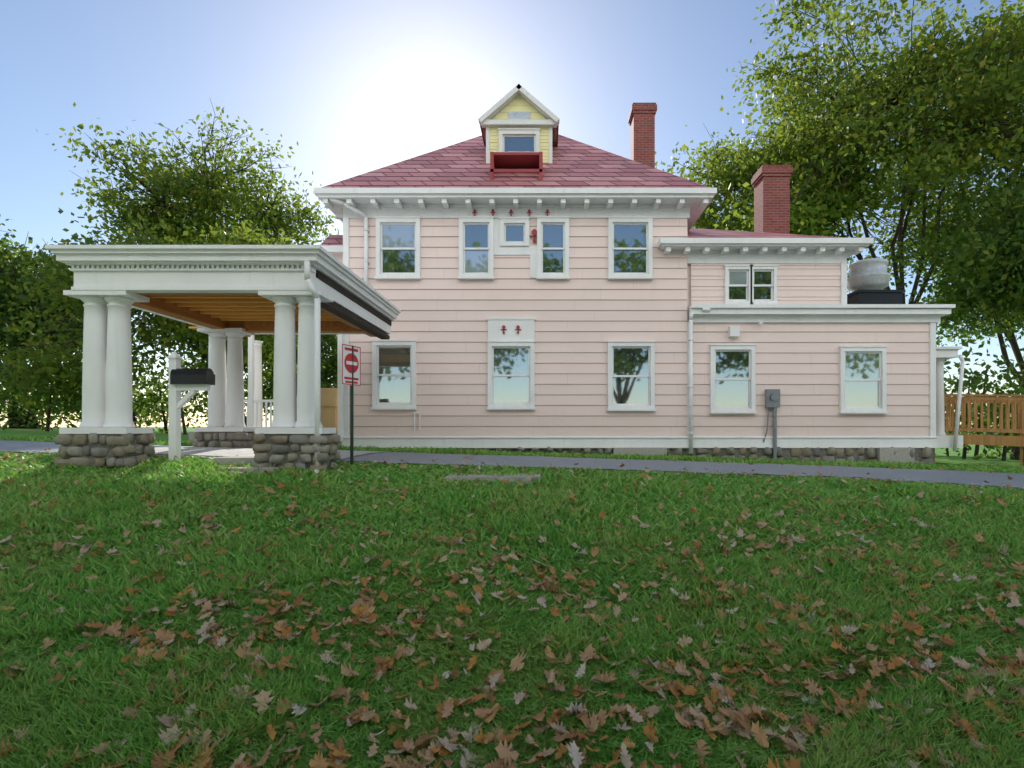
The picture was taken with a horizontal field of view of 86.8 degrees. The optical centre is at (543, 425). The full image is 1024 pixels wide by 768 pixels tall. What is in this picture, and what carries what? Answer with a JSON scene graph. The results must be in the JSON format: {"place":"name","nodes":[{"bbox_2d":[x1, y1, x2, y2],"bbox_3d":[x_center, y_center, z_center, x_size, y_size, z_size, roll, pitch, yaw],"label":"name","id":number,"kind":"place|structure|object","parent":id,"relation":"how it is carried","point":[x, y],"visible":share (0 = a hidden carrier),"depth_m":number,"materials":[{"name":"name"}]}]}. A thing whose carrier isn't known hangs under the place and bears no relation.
{"place":"outdoors","nodes":[
{"label":"outdoors","id":0,"kind":"place"},
{"bbox_2d":[37,100,338,375],"bbox_3d":[-20.421,-9.240,33.967,14.256,20.317,17.644,0,0,0],"label":"tree","id":1,"kind":"object","parent":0,"point":[179,188],"depth_m":30.89,"materials":[{"name":"green plant"}]},
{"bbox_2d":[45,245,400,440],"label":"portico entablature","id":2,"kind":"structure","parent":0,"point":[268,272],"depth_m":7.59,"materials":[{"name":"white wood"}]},
{"bbox_2d":[304,261,320,472],"bbox_3d":[-3.205,-0.787,7.485,0.226,2.985,0.271,0,0,0],"label":"downspout","id":3,"kind":"object","parent":2,"relation":"attached to","point":[317,357],"visible":0.79,"depth_m":7.54,"materials":[{"name":"white metal"}]},
{"bbox_2d":[316,270,390,339],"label":"weathered canopy fascia","id":4,"kind":"structure","parent":2,"relation":"attached to","point":[338,311],"depth_m":9.31,"materials":[{"name":"black wood"}]},
{"bbox_2d":[208,336,262,426],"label":"porch columns","id":5,"kind":"structure","parent":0,"point":[257,370],"depth_m":14.86,"materials":[{"name":"white wood"}]},
{"bbox_2d":[150,295,338,320],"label":"canopy ceiling","id":6,"kind":"structure","parent":0,"point":[241,308],"depth_m":9.17,"materials":[{"name":"brown wood"}]},
{"bbox_2d":[132,293,375,336],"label":"canopy beams","id":7,"kind":"structure","parent":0,"point":[173,310],"depth_m":9.96,"materials":[{"name":"brown wood"}]},
{"bbox_2d":[244,335,272,427],"bbox_3d":[-6.880,-1.100,12.910,2.040,2.500,0.120,0,0,0],"label":"porch railing","id":8,"kind":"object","parent":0,"point":[250,401],"depth_m":12.88,"materials":[{"name":"white wood"}]},
{"bbox_2d":[321,388,336,431],"bbox_3d":[-5.200,-0.375,13.110,0.600,1.050,0.700,0,0,0],"label":"wooden fence","id":9,"kind":"object","parent":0,"point":[328,407],"visible":0.46,"depth_m":12.81,"materials":[{"name":"beige wood"}]},
{"bbox_2d":[321,235,342,244],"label":"roof","id":10,"kind":"structure","parent":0,"point":[333,240],"depth_m":13.23,"materials":[{"name":"red tile"}]},
{"bbox_2d":[472,209,549,333],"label":"decorative ornaments","id":11,"kind":"object","parent":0,"point":[534,233],"visible":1,"depth_m":12.48},
{"bbox_2d":[0,440,1023,488],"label":"driveway","id":12,"kind":"structure","parent":0,"point":[968,477],"depth_m":9.11,"materials":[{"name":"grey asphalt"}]},
{"bbox_2d":[154,446,385,458],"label":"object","id":13,"kind":"object","parent":12,"relation":"on","point":[206,451],"visible":0.4,"depth_m":9.30,"materials":[{"name":"concrete"}]},
{"bbox_2d":[0,427,1023,767],"bbox_3d":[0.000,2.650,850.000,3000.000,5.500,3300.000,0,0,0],"label":"lawn","id":14,"kind":"structure","parent":0,"point":[950,459],"depth_m":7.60,"materials":[{"name":"plant"}]},
{"bbox_2d":[1,234,47,353],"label":"tree","id":15,"kind":"object","parent":14,"relation":"on","point":[13,236],"depth_m":31.91,"materials":[{"name":"green plant"}]},
{"bbox_2d":[0,214,166,428],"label":"tree","id":16,"kind":"object","parent":14,"relation":"on","point":[5,298],"depth_m":24.95,"materials":[{"name":"green plant"}]},
{"bbox_2d":[0,207,336,426],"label":"tree","id":17,"kind":"object","parent":14,"relation":"on","point":[45,365],"depth_m":19.23,"materials":[{"name":"green plant"}]},
{"bbox_2d":[0,308,336,434],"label":"shrubs","id":18,"kind":"object","parent":14,"relation":"on","point":[72,405],"depth_m":22.05,"materials":[{"name":"green plant"}]},
{"bbox_2d":[167,351,209,461],"bbox_3d":[-5.255,-0.244,8.000,0.570,1.740,0.140,0,0,0],"label":"mailbox post","id":19,"kind":"object","parent":14,"relation":"on","point":[176,403],"visible":0.93,"depth_m":7.96,"materials":[{"name":"white wood"}]},
{"bbox_2d":[170,368,214,384],"bbox_3d":[-5.202,-0.734,8.000,0.535,0.240,0.210,0,0,0],"label":"mailbox","id":20,"kind":"object","parent":19,"relation":"on","point":[192,376],"visible":0.98,"depth_m":7.90,"materials":[{"name":"black metal"}]},
{"bbox_2d":[54,431,340,472],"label":"stone pier bases","id":21,"kind":"object","parent":14,"relation":"on","point":[123,443],"visible":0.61,"depth_m":7.55,"materials":[{"name":"grey stone"}]},
{"bbox_2d":[79,296,322,427],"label":"canopy columns","id":22,"kind":"structure","parent":21,"relation":"on","point":[107,400],"depth_m":7.71,"materials":[{"name":"white wood"}]},
{"bbox_2d":[189,431,341,445],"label":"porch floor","id":23,"kind":"structure","parent":14,"relation":"on","point":[191,436],"depth_m":12.76,"materials":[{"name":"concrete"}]},
{"bbox_2d":[243,334,336,419],"bbox_3d":[-13.902,-2.962,31.367,9.273,8.048,8.132,0,0,0],"label":"foliage","id":24,"kind":"object","parent":14,"relation":"on","point":[326,361],"depth_m":29.60,"materials":[{"name":"green plant"}]},
{"bbox_2d":[350,345,353,464],"bbox_3d":[-2.900,-0.264,8.150,0.044,1.900,0.024,0,0,0],"label":"sign post","id":25,"kind":"object","parent":14,"relation":"on","point":[351,424],"visible":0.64,"depth_m":8.14,"materials":[{"name":"metal"}]},
{"bbox_2d":[343,344,359,385],"bbox_3d":[-2.896,-0.914,8.128,0.013,0.600,0.400,0,0,22],"label":"sign panel","id":26,"kind":"object","parent":25,"relation":"attached to","point":[346,373],"visible":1,"depth_m":8.11,"materials":[{"name":"white metal"}]},
{"bbox_2d":[342,344,360,385],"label":"red sign marks","id":27,"kind":"object","parent":26,"relation":"attached to","point":[348,357],"visible":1,"depth_m":8.10},
{"bbox_2d":[214,456,540,483],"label":"lawn stone slabs","id":28,"kind":"structure","parent":14,"relation":"on","point":[247,460],"depth_m":7.39,"materials":[{"name":"grey stone"}]},
{"bbox_2d":[0,447,1023,767],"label":"fallen leaves","id":29,"kind":"object","parent":14,"relation":"on","point":[444,745],"visible":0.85,"depth_m":3.10,"materials":[{"name":"plant"}]},
{"bbox_2d":[436,448,933,461],"bbox_3d":[2.230,0.970,12.720,13.720,0.960,0.280,0,0,0],"label":"stone foundation","id":30,"kind":"object","parent":14,"relation":"on","point":[786,452],"visible":0.07,"depth_m":12.58,"materials":[{"name":"grey stone"}]},
{"bbox_2d":[763,389,779,459],"bbox_3d":[5.266,0.000,12.500,0.367,1.700,0.180,0,0,0],"label":"utility meter box","id":31,"kind":"object","parent":14,"relation":"on","point":[772,398],"visible":0.92,"depth_m":12.48,"materials":[{"name":"grey metal"}]},
{"bbox_2d":[847,185,1023,370],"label":"tree","id":32,"kind":"object","parent":14,"relation":"on","point":[977,336],"depth_m":31.33,"materials":[{"name":"green plant"}]},
{"bbox_2d":[934,394,1023,465],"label":"deck ramp","id":33,"kind":"structure","parent":14,"relation":"on","point":[1000,440],"depth_m":13.08,"materials":[{"name":"brown wood"}]},
{"bbox_2d":[936,358,945,434],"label":"back porch column","id":34,"kind":"structure","parent":33,"relation":"on","point":[940,429],"depth_m":13.32,"materials":[{"name":"white paint"}]},
{"bbox_2d":[935,303,1023,460],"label":"shrubs","id":35,"kind":"object","parent":14,"relation":"on","point":[976,378],"depth_m":17.88,"materials":[{"name":"green plant"}]},
{"bbox_2d":[0,0,1023,426],"label":"sky","id":36,"kind":"structure","parent":0,"point":[361,86],"materials":[{"name":"blue"}]},
{"bbox_2d":[479,112,558,145],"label":"dormer roof","id":37,"kind":"structure","parent":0,"point":[554,136],"depth_m":14.12,"materials":[{"name":"red"}]},
{"bbox_2d":[332,225,770,405],"bbox_3d":[1.920,-1.945,17.802,14.340,6.390,10.516,0,0,0],"label":"window glass","id":38,"kind":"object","parent":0,"point":[630,390],"depth_m":12.57,"materials":[{"name":"clear glass"}]},
{"bbox_2d":[382,225,745,283],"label":"window blinds","id":39,"kind":"object","parent":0,"point":[403,236],"visible":1,"depth_m":12.54,"materials":[{"name":"white fabric"}]},
{"bbox_2d":[379,347,878,405],"bbox_3d":[1.990,-1.142,12.576,11.650,1.367,0.042,0,0,0],"label":"window","id":40,"kind":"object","parent":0,"point":[394,360],"visible":1,"depth_m":12.57,"materials":[{"name":"glass"}]},
{"bbox_2d":[314,188,955,447],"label":"house trim","id":41,"kind":"structure","parent":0,"point":[563,206],"depth_m":12.50,"materials":[{"name":"white wood"}]},
{"bbox_2d":[321,134,709,187],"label":"house roof","id":42,"kind":"structure","parent":41,"relation":"on","point":[573,164],"depth_m":12.89,"materials":[{"name":"red tile"}]},
{"bbox_2d":[490,152,542,179],"bbox_3d":[-0.640,-5.985,13.015,1.220,0.770,0.950,0,0,0],"label":"window box","id":43,"kind":"object","parent":42,"relation":"on","point":[516,159],"visible":0.8,"depth_m":12.60,"materials":[{"name":"red paint"}]},
{"bbox_2d":[478,84,559,162],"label":"dormer trim","id":44,"kind":"structure","parent":42,"relation":"on","point":[487,121],"depth_m":13.41,"materials":[{"name":"white wood"}]},
{"bbox_2d":[504,137,533,151],"bbox_3d":[-0.620,-6.835,13.532,0.960,1.010,0.056,0,0,0],"label":"dormer glass","id":45,"kind":"object","parent":44,"relation":"in","point":[518,143],"visible":0.33,"depth_m":13.50,"materials":[{"name":"blue glass"}]},
{"bbox_2d":[490,95,548,162],"bbox_3d":[-0.620,-6.495,15.102,1.620,3.590,3.215,0,0,0],"label":"dormer siding","id":46,"kind":"object","parent":42,"relation":"on","point":[518,103],"visible":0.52,"depth_m":13.51,"materials":[{"name":"yellow wood"}]},
{"bbox_2d":[508,112,529,151],"bbox_3d":[-0.620,-7.140,13.435,0.540,1.420,0.250,0,0,0],"label":"dormer vent","id":47,"kind":"object","parent":46,"relation":"attached to","point":[518,115],"visible":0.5,"depth_m":13.48,"materials":[{"name":"metal"}]},
{"bbox_2d":[628,103,656,167],"bbox_3d":[2.950,-7.675,16.200,0.740,3.650,0.740,0,0,0],"label":"chimney","id":48,"kind":"object","parent":42,"relation":"on","point":[641,120],"visible":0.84,"depth_m":15.89,"materials":[{"name":"brick"}]},
{"bbox_2d":[687,229,845,237],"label":"roof","id":49,"kind":"structure","parent":41,"relation":"on","point":[703,233],"depth_m":13.09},
{"bbox_2d":[751,165,792,233],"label":"chimney","id":50,"kind":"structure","parent":49,"relation":"on","point":[770,184],"depth_m":14.29,"materials":[{"name":"red brick"}]},
{"bbox_2d":[349,218,929,435],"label":"house clapboards","id":51,"kind":"object","parent":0,"point":[586,312],"visible":0.85,"depth_m":12.55,"materials":[{"name":"pink wood"}]},
{"bbox_2d":[330,198,693,452],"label":"house downpipes","id":52,"kind":"object","parent":51,"relation":"attached to","point":[367,262],"visible":0.92,"depth_m":12.43,"materials":[{"name":"white metal"}]},
{"bbox_2d":[414,308,762,429],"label":"utility fixtures","id":53,"kind":"object","parent":51,"relation":"attached to","point":[733,331],"visible":1,"depth_m":12.46,"materials":[{"name":"white paint"}]},
{"bbox_2d":[428,446,933,463],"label":"house foundation stones","id":54,"kind":"object","parent":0,"point":[839,452],"visible":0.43,"depth_m":12.53,"materials":[{"name":"grey stone"}]},
{"bbox_2d":[613,448,914,462],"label":"house foundation blocks","id":55,"kind":"structure","parent":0,"point":[887,454],"depth_m":12.46,"materials":[{"name":"grey stone"}]},
{"bbox_2d":[655,120,896,266],"bbox_3d":[11.947,-8.000,33.027,13.937,19.721,13.969,0,0,0],"label":"tree","id":56,"kind":"object","parent":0,"point":[714,172],"depth_m":29.84,"materials":[{"name":"green plant"}]},
{"bbox_2d":[691,0,1023,303],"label":"tall tree","id":57,"kind":"object","parent":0,"point":[887,154],"depth_m":22.77,"materials":[{"name":"green plant"}]},
{"bbox_2d":[847,290,905,303],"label":"roof curb","id":58,"kind":"structure","parent":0,"point":[875,297],"depth_m":12.75,"materials":[{"name":"black paint"}]},
{"bbox_2d":[847,258,890,291],"bbox_3d":[7.950,-3.630,13.250,0.940,0.840,0.940,0,0,0],"label":"exhaust fan","id":59,"kind":"object","parent":58,"relation":"on","point":[870,274],"visible":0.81,"depth_m":12.93,"materials":[{"name":"metal"}]},
{"bbox_2d":[868,172,1023,459],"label":"tree","id":60,"kind":"object","parent":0,"point":[968,255],"depth_m":20.02,"materials":[{"name":"green plant"}]},
{"bbox_2d":[936,346,962,447],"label":"back porch trim","id":61,"kind":"structure","parent":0,"point":[947,352],"depth_m":13.10,"materials":[{"name":"white paint"}]},
{"bbox_2d":[953,354,964,450],"bbox_3d":[9.980,-0.565,13.042,0.314,2.337,0.169,0,0,-8],"label":"porch downpipe","id":62,"kind":"object","parent":61,"relation":"attached to","point":[959,396],"visible":1,"depth_m":12.97,"materials":[{"name":"white paint"}]}
]}

